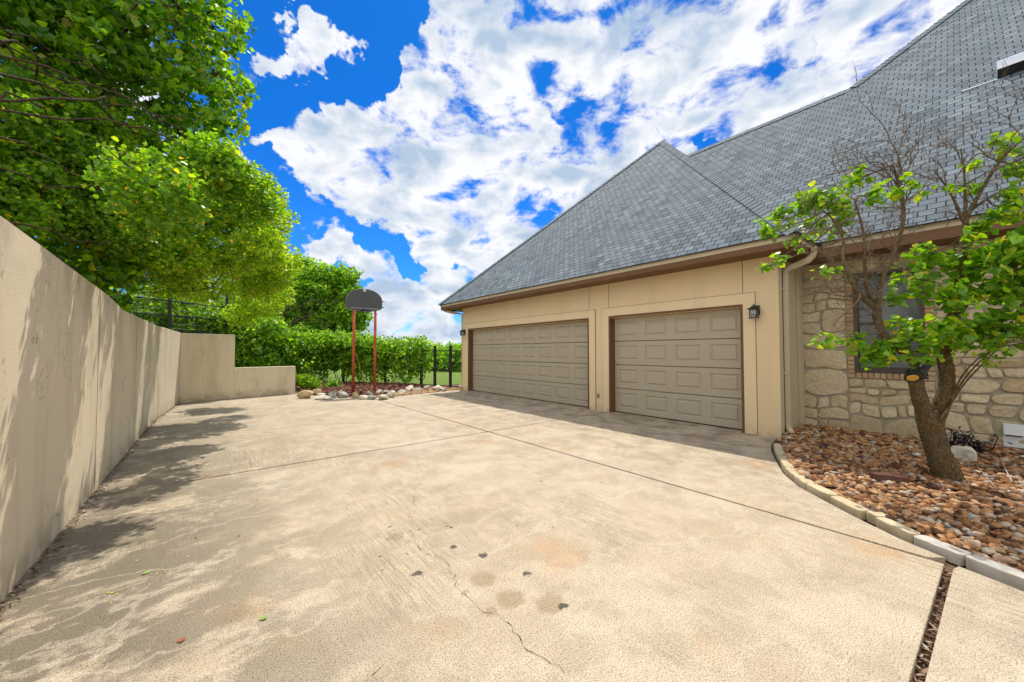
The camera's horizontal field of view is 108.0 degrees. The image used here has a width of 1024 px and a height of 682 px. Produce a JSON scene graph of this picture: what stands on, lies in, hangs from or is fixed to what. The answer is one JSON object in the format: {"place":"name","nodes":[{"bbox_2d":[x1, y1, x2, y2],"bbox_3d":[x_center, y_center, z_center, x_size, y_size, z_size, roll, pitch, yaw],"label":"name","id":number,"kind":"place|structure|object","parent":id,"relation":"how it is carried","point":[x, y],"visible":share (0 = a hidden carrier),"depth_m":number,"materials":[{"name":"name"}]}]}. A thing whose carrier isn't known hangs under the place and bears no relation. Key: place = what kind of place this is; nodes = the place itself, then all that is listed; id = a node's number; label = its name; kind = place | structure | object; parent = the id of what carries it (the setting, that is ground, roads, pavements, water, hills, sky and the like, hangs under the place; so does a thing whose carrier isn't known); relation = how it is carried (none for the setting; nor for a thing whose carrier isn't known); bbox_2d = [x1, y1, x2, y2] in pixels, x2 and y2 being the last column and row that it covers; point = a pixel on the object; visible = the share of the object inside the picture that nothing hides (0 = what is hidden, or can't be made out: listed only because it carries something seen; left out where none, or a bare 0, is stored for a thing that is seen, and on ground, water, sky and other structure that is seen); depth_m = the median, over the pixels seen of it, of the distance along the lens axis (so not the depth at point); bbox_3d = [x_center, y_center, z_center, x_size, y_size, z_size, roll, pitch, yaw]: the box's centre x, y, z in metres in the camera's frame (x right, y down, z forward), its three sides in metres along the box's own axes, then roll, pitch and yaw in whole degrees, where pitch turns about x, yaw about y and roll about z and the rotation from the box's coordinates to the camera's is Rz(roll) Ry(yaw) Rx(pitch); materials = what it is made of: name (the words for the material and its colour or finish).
{"place":"outdoors","nodes":[
{"label":"outdoors","id":0,"kind":"place"},
{"bbox_2d":[295,381,461,397],"bbox_3d":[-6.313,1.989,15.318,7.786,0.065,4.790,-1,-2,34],"label":"mulch ground","id":1,"kind":"structure","parent":0,"point":[298,391],"depth_m":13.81,"materials":[{"name":"brown wood"}]},
{"bbox_2d":[247,323,337,383],"bbox_3d":[-9.524,0.739,16.426,3.382,3.218,2.804,1,-2,-28],"label":"vine","id":2,"kind":"object","parent":1,"relation":"on","point":[308,364],"visible":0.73,"depth_m":16.14,"materials":[{"name":"green plant"}]},
{"bbox_2d":[295,373,321,389],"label":"shrub","id":3,"kind":"object","parent":1,"relation":"on","point":[305,381],"visible":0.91,"depth_m":14.41,"materials":[{"name":"green plant"}]},
{"bbox_2d":[313,389,320,394],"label":"rock","id":4,"kind":"object","parent":1,"relation":"on","point":[316,391],"visible":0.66,"depth_m":13.00,"materials":[{"name":"stone"}]},
{"bbox_2d":[322,379,341,386],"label":"shrub","id":5,"kind":"object","parent":1,"relation":"on","point":[334,383],"visible":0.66,"depth_m":15.00,"materials":[{"name":"green plant"}]},
{"bbox_2d":[299,326,382,381],"bbox_3d":[-7.803,0.730,17.602,3.774,2.776,2.380,1,-2,-17],"label":"vine","id":6,"kind":"object","parent":1,"relation":"on","point":[342,346],"visible":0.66,"depth_m":17.06,"materials":[{"name":"green plant"}]},
{"bbox_2d":[242,346,460,387],"bbox_3d":[-8.294,1.135,16.054,13.094,1.855,3.229,0,-2,-6],"label":"wire fence","id":7,"kind":"object","parent":1,"relation":"on","point":[434,367],"visible":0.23,"depth_m":16.30,"materials":[{"name":"black metal"}]},
{"bbox_2d":[435,350,448,386],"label":"garden gate","id":8,"kind":"structure","parent":7,"relation":"attached to","point":[442,369],"depth_m":16.04,"materials":[{"name":"black metal"}]},
{"bbox_2d":[345,289,383,391],"bbox_3d":[-5.257,0.041,13.321,1.320,3.885,0.577,1,-2,-27],"label":"basketball goal","id":9,"kind":"object","parent":1,"relation":"on","point":[364,300],"visible":0.96,"depth_m":13.42,"materials":[{"name":"orange paint"}]},
{"bbox_2d":[347,332,439,383],"bbox_3d":[-5.484,0.837,17.153,4.756,2.538,2.361,0,-2,15],"label":"vine","id":10,"kind":"object","parent":1,"relation":"on","point":[403,357],"visible":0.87,"depth_m":16.77,"materials":[{"name":"green plant"}]},
{"bbox_2d":[405,385,413,391],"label":"rock","id":11,"kind":"object","parent":1,"relation":"on","point":[409,388],"visible":0.71,"depth_m":14.00,"materials":[{"name":"stone"}]},
{"bbox_2d":[432,385,442,389],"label":"rock","id":12,"kind":"object","parent":1,"relation":"on","point":[438,387],"visible":0.76,"depth_m":14.25,"materials":[{"name":"stone"}]},
{"bbox_2d":[303,363,460,385],"bbox_3d":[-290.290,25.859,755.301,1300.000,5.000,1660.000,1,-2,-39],"label":"ground","id":13,"kind":"structure","parent":0,"point":[428,376],"depth_m":22.20,"materials":[{"name":"green plant"}]},
{"bbox_2d":[180,302,303,367],"bbox_3d":[-10.787,0.242,14.680,4.468,3.583,2.418,1,-2,-18],"label":"vine","id":14,"kind":"object","parent":13,"relation":"on","point":[257,337],"visible":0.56,"depth_m":14.64,"materials":[{"name":"green plant"}]},
{"bbox_2d":[193,253,377,376],"bbox_3d":[-12.755,-1.418,20.096,10.586,7.280,4.815,0,-2,11],"label":"shade tree","id":15,"kind":"object","parent":13,"relation":"on","point":[323,290],"visible":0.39,"depth_m":19.29,"materials":[{"name":"green plant"}]},
{"bbox_2d":[419,345,438,369],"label":"background shrub","id":16,"kind":"object","parent":13,"relation":"on","point":[430,360],"visible":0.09,"depth_m":31.32,"materials":[{"name":"green plant"}]},
{"bbox_2d":[428,342,454,370],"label":"background shrub","id":17,"kind":"object","parent":13,"relation":"on","point":[447,367],"visible":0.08,"depth_m":32.24,"materials":[{"name":"green plant"}]},
{"bbox_2d":[436,340,460,371],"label":"background shrub","id":18,"kind":"object","parent":13,"relation":"on","point":[444,355],"visible":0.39,"depth_m":29.95,"materials":[{"name":"green plant"}]},
{"bbox_2d":[452,343,460,366],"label":"background shrub","id":19,"kind":"object","parent":13,"relation":"on","point":[459,352],"visible":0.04,"depth_m":30.07,"materials":[{"name":"green plant"}]},
{"bbox_2d":[438,0,1023,451],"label":"house","id":20,"kind":"structure","parent":13,"relation":"on","point":[640,284],"depth_m":7.88,"materials":[{"name":"beige paint"}]},
{"bbox_2d":[459,330,465,335],"bbox_3d":[-1.922,-0.325,14.441,0.230,0.268,0.190,1,-2,-39],"label":"wall lantern","id":21,"kind":"object","parent":20,"relation":"attached to","point":[462,332],"depth_m":14.41,"materials":[{"name":"black metal"}]},
{"bbox_2d":[473,321,587,407],"bbox_3d":[0.332,0.682,12.137,0.050,2.333,5.798,1,-2,-39],"label":"garage door","id":22,"kind":"structure","parent":20,"relation":"in","point":[556,346],"depth_m":11.60,"materials":[{"name":"paint"}]},
{"bbox_2d":[615,308,741,429],"bbox_3d":[3.522,0.569,8.199,0.050,2.333,2.918,1,-2,-39],"label":"garage door","id":23,"kind":"structure","parent":20,"relation":"in","point":[715,351],"depth_m":7.99,"materials":[{"name":"paint"}]},
{"bbox_2d":[748,304,759,318],"bbox_3d":[4.359,-0.529,6.688,0.230,0.268,0.190,1,-2,-39],"label":"wall lantern","id":24,"kind":"object","parent":20,"relation":"attached to","point":[754,311],"depth_m":6.65,"materials":[{"name":"black metal"}]},
{"bbox_2d":[853,267,925,373],"bbox_3d":[6.471,-0.331,6.398,0.145,1.770,0.856,1,-2,-39],"label":"window","id":25,"kind":"structure","parent":20,"relation":"in","point":[917,312],"depth_m":6.39,"materials":[{"name":"grey glass"}]},
{"bbox_2d":[376,385,460,396],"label":"tan gravel","id":26,"kind":"structure","parent":0,"point":[430,390],"depth_m":13.87,"materials":[{"name":"beige gravel"}]},
{"bbox_2d":[0,0,964,345],"label":"sky","id":27,"kind":"structure","parent":0,"point":[415,145],"materials":[{"name":"blue"}]},
{"bbox_2d":[0,390,1023,681],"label":"driveway","id":28,"kind":"structure","parent":0,"point":[574,542],"depth_m":2.61,"materials":[{"name":"concrete"}]},
{"bbox_2d":[0,216,180,601],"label":"retaining wall","id":29,"kind":"structure","parent":28,"relation":"on","point":[89,380],"depth_m":3.01,"materials":[{"name":"paint"}]},
{"bbox_2d":[0,403,181,632],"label":"leaf litter","id":30,"kind":"object","parent":28,"relation":"on","point":[56,540],"visible":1,"depth_m":3.18,"materials":[{"name":"brown plant"}]},
{"bbox_2d":[179,333,295,402],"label":"stepped end wall","id":31,"kind":"structure","parent":28,"relation":"on","point":[209,371],"depth_m":11.63,"materials":[{"name":"paint"}]},
{"bbox_2d":[187,393,297,402],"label":"leaf litter","id":32,"kind":"object","parent":28,"relation":"on","point":[245,397],"visible":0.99,"depth_m":12.13,"materials":[{"name":"brown plant"}]},
{"bbox_2d":[297,390,313,398],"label":"rock","id":33,"kind":"object","parent":28,"relation":"on","point":[303,394],"visible":0.9,"depth_m":11.89,"materials":[{"name":"stone"}]},
{"bbox_2d":[314,395,332,399],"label":"rock","id":34,"kind":"object","parent":28,"relation":"on","point":[323,397],"visible":0.86,"depth_m":11.61,"materials":[{"name":"stone"}]},
{"bbox_2d":[328,391,336,397],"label":"rock","id":35,"kind":"object","parent":28,"relation":"on","point":[332,394],"visible":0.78,"depth_m":12.11,"materials":[{"name":"grey stone"}]},
{"bbox_2d":[338,392,348,397],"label":"rock","id":36,"kind":"object","parent":28,"relation":"on","point":[343,395],"visible":1,"depth_m":12.06,"materials":[{"name":"grey stone"}]},
{"bbox_2d":[352,392,358,397],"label":"rock","id":37,"kind":"object","parent":28,"relation":"on","point":[355,395],"visible":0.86,"depth_m":11.93,"materials":[{"name":"stone"}]},
{"bbox_2d":[387,390,395,397],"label":"rock","id":38,"kind":"object","parent":28,"relation":"on","point":[391,394],"visible":0.94,"depth_m":12.11,"materials":[{"name":"stone"}]},
{"bbox_2d":[241,447,565,674],"bbox_3d":[-1.506,1.615,4.125,2.165,0.001,5.974,1,-2,-39],"label":"driveway crack","id":39,"kind":"object","parent":28,"relation":"on","point":[459,589],"visible":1,"depth_m":2.14,"materials":[{"name":"concrete"}]},
{"bbox_2d":[446,384,970,681],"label":"joint bed","id":40,"kind":"object","parent":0,"point":[923,664],"visible":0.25,"depth_m":2.22,"materials":[{"name":"soil"}]},
{"bbox_2d":[358,395,367,399],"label":"rock","id":41,"kind":"object","parent":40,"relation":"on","point":[362,397],"visible":0.88,"depth_m":11.60,"materials":[{"name":"stone"}]},
{"bbox_2d":[368,395,375,399],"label":"rock","id":42,"kind":"object","parent":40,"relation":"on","point":[371,397],"visible":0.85,"depth_m":11.61,"materials":[{"name":"grey stone"}]},
{"bbox_2d":[379,394,388,399],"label":"rock","id":43,"kind":"object","parent":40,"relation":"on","point":[383,397],"visible":0.88,"depth_m":11.58,"materials":[{"name":"stone"}]},
{"bbox_2d":[773,443,781,452],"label":"edging stone","id":44,"kind":"object","parent":40,"relation":"on","point":[777,446],"visible":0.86,"depth_m":5.69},
{"bbox_2d":[774,449,783,458],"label":"edging stone","id":45,"kind":"object","parent":40,"relation":"on","point":[778,451],"visible":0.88,"depth_m":5.39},
{"bbox_2d":[777,455,788,465],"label":"edging stone","id":46,"kind":"object","parent":40,"relation":"on","point":[780,457],"visible":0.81,"depth_m":5.08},
{"bbox_2d":[781,460,793,471],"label":"edging stone","id":47,"kind":"object","parent":40,"relation":"on","point":[784,463],"visible":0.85,"depth_m":4.78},
{"bbox_2d":[785,467,798,480],"bbox_3d":[3.429,1.619,4.523,0.114,0.091,0.322,-1,-2,22],"label":"edging stone","id":48,"kind":"object","parent":40,"relation":"on","point":[790,472],"visible":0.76,"depth_m":4.50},
{"bbox_2d":[793,474,814,490],"bbox_3d":[3.321,1.609,4.223,0.120,0.097,0.303,-1,-2,18],"label":"edging stone","id":49,"kind":"object","parent":40,"relation":"on","point":[801,481],"visible":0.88,"depth_m":4.20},
{"bbox_2d":[807,483,837,502],"bbox_3d":[3.263,1.598,3.911,0.116,0.096,0.332,0,-2,5],"label":"edging stone","id":50,"kind":"object","parent":40,"relation":"on","point":[822,493],"visible":0.91,"depth_m":3.88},
{"bbox_2d":[830,496,868,519],"bbox_3d":[3.233,1.591,3.562,0.120,0.089,0.354,0,-2,4],"label":"edging stone","id":51,"kind":"object","parent":40,"relation":"on","point":[856,510],"visible":0.91,"depth_m":3.51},
{"bbox_2d":[866,511,885,524],"bbox_3d":[3.266,1.582,3.317,0.121,0.096,0.119,0,-2,3],"label":"edging stone","id":52,"kind":"object","parent":40,"relation":"on","point":[871,516],"visible":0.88,"depth_m":3.31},
{"bbox_2d":[876,517,919,544],"bbox_3d":[3.213,1.576,3.100,0.104,0.093,0.303,0,-2,0],"label":"edging stone","id":53,"kind":"object","parent":40,"relation":"on","point":[898,530],"visible":0.9,"depth_m":3.07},
{"bbox_2d":[910,566,951,681],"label":"bark debris","id":54,"kind":"object","parent":40,"relation":"on","point":[925,670],"visible":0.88,"depth_m":1.99,"materials":[{"name":"brown wood"}]},
{"bbox_2d":[914,535,970,565],"bbox_3d":[3.236,1.569,2.801,0.127,0.089,0.291,0,-2,-8],"label":"edging stone","id":55,"kind":"object","parent":40,"relation":"on","point":[952,554],"visible":0.94,"depth_m":2.76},
{"bbox_2d":[966,554,1023,591],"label":"edging stone","id":56,"kind":"object","parent":40,"relation":"on","point":[999,572],"visible":0.97,"depth_m":2.49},
{"bbox_2d":[781,423,1023,571],"bbox_3d":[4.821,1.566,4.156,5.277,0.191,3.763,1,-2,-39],"label":"river gravel","id":57,"kind":"structure","parent":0,"point":[838,456],"depth_m":4.01,"materials":[{"name":"brown gravel"}]},
{"bbox_2d":[754,56,1023,480],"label":"redbud tree","id":58,"kind":"object","parent":57,"relation":"on","point":[1002,258],"visible":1,"depth_m":4.00,"materials":[{"name":"green plant"}]},
{"bbox_2d":[903,363,932,381],"bbox_3d":[4.447,0.319,4.082,0.505,0.242,0.238,1,-2,-39],"label":"spotlight","id":59,"kind":"object","parent":58,"relation":"attached to","point":[911,375],"visible":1,"depth_m":4.00,"materials":[{"name":"black plastic"}]},
{"bbox_2d":[869,471,909,483],"bbox_3d":[4.228,1.536,4.168,0.300,0.089,0.124,-1,-2,17],"label":"brick","id":60,"kind":"object","parent":57,"relation":"on","point":[881,476],"visible":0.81,"depth_m":4.13,"materials":[{"name":"red brick"}]},
{"bbox_2d":[951,446,976,461],"bbox_3d":[6.011,1.517,5.016,0.278,0.245,0.334,-1,-2,40],"label":"boulder","id":61,"kind":"object","parent":57,"relation":"on","point":[962,452],"visible":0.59,"depth_m":4.89,"materials":[{"name":"stone"}]},
{"bbox_2d":[946,426,1005,452],"bbox_3d":[6.524,1.432,5.252,0.473,0.371,0.639,1,-2,-39],"label":"strappy plant","id":62,"kind":"object","parent":57,"relation":"on","point":[966,440],"visible":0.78,"depth_m":5.25,"materials":[{"name":"black plant"}]},
{"bbox_2d":[973,460,1023,500],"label":"fallen twig","id":63,"kind":"object","parent":57,"relation":"on","point":[996,488],"visible":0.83,"depth_m":3.72,"materials":[{"name":"beige wood"}]},
{"bbox_2d":[988,453,1012,481],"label":"fallen twig","id":64,"kind":"object","parent":57,"relation":"on","point":[1004,466],"visible":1,"depth_m":4.43,"materials":[{"name":"beige wood"}]},
{"bbox_2d":[977,496,1023,505],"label":"fallen twig","id":65,"kind":"object","parent":57,"relation":"on","point":[1003,499],"visible":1,"depth_m":3.49,"materials":[{"name":"wood"}]},
{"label":"terrace ground","id":66,"kind":"structure","parent":0,"visible":0},
{"bbox_2d":[31,235,159,311],"bbox_3d":[-7.152,-0.983,5.234,3.386,2.115,2.420,1,-2,-18],"label":"terrace shrub","id":67,"kind":"object","parent":66,"relation":"on","point":[89,262],"visible":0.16,"depth_m":5.29,"materials":[{"name":"green plant"}]},
{"bbox_2d":[78,259,150,313],"bbox_3d":[-10.393,-1.116,7.742,3.347,2.724,3.818,0,-2,8],"label":"terrace shrub","id":68,"kind":"object","parent":66,"relation":"on","point":[133,306],"depth_m":8.85,"materials":[{"name":"green plant"}]},
{"bbox_2d":[0,0,259,153],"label":"broadleaf tree","id":69,"kind":"object","parent":66,"relation":"on","point":[64,36],"visible":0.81,"depth_m":5.87,"materials":[{"name":"green plant"}]},
{"bbox_2d":[0,39,287,293],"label":"oak tree","id":70,"kind":"object","parent":66,"relation":"on","point":[66,176],"visible":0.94,"depth_m":4.28,"materials":[{"name":"green plant"}]},
{"bbox_2d":[35,139,304,328],"bbox_3d":[-7.091,-1.654,7.726,5.081,3.746,7.391,1,-2,-39],"label":"elm tree","id":71,"kind":"object","parent":66,"relation":"on","point":[260,257],"visible":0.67,"depth_m":6.88,"materials":[{"name":"green plant"}]},
{"bbox_2d":[122,283,224,333],"bbox_3d":[-13.381,-1.250,14.238,3.866,3.173,3.550,1,-2,-39],"label":"terrace shrub","id":72,"kind":"object","parent":66,"relation":"on","point":[156,306],"visible":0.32,"depth_m":13.70,"materials":[{"name":"green plant"}]},
{"bbox_2d":[120,282,228,333],"bbox_3d":[-11.684,-0.920,11.480,0.141,2.400,6.210,0,-2,11],"label":"terrace fence","id":73,"kind":"object","parent":66,"relation":"on","point":[170,314],"visible":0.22,"depth_m":12.73,"materials":[{"name":"black metal"}]}
]}

